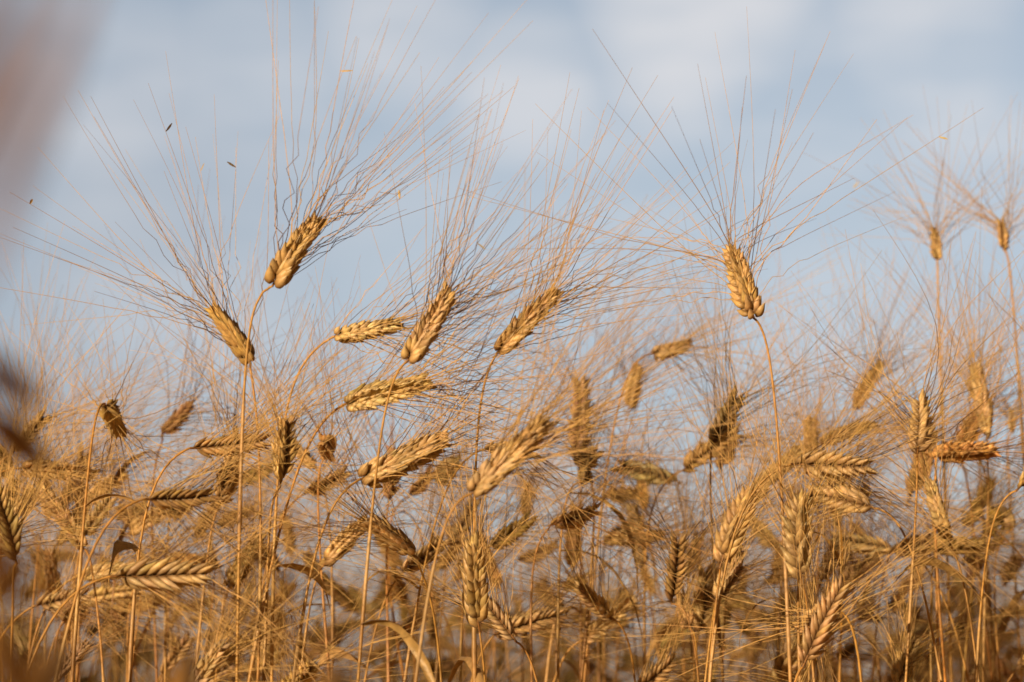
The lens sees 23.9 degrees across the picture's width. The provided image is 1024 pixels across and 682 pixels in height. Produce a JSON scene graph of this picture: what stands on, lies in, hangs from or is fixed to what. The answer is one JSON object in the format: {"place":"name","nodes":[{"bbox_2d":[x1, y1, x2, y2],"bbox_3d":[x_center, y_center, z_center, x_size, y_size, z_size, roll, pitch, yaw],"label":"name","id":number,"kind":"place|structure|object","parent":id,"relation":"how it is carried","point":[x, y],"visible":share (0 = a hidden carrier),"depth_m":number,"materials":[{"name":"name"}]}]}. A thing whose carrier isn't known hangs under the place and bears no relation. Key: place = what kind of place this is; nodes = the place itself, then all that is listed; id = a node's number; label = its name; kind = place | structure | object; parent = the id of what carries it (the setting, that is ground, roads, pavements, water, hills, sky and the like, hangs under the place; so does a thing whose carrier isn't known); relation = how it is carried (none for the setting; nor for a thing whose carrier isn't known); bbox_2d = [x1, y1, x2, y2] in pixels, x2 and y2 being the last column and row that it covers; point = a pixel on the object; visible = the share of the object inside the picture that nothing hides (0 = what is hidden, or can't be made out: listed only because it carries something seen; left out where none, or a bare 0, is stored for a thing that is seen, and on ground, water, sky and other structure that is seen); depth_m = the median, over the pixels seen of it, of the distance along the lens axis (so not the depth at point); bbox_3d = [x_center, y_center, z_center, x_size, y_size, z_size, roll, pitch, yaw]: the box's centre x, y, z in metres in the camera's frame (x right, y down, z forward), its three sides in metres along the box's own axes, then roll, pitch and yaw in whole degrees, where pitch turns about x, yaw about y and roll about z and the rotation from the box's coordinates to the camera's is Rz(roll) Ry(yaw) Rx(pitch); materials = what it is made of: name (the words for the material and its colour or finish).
{"place":"outdoors","nodes":[
{"label":"outdoors","id":0,"kind":"place"},
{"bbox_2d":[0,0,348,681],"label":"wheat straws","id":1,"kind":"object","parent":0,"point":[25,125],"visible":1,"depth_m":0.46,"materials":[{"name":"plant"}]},
{"bbox_2d":[0,0,1023,681],"label":"sky","id":2,"kind":"structure","parent":0,"point":[962,53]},
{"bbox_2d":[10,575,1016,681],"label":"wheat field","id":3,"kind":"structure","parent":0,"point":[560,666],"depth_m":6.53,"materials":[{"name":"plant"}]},
{"label":"field ground","id":4,"kind":"structure","parent":0,"visible":0},
{"bbox_2d":[0,0,1023,681],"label":"wheat ears","id":5,"kind":"object","parent":4,"relation":"on","point":[502,464],"visible":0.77,"depth_m":2.20,"materials":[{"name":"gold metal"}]},
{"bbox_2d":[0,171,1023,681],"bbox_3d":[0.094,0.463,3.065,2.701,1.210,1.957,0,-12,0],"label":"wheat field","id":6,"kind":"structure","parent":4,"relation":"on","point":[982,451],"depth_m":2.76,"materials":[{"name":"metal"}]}
]}

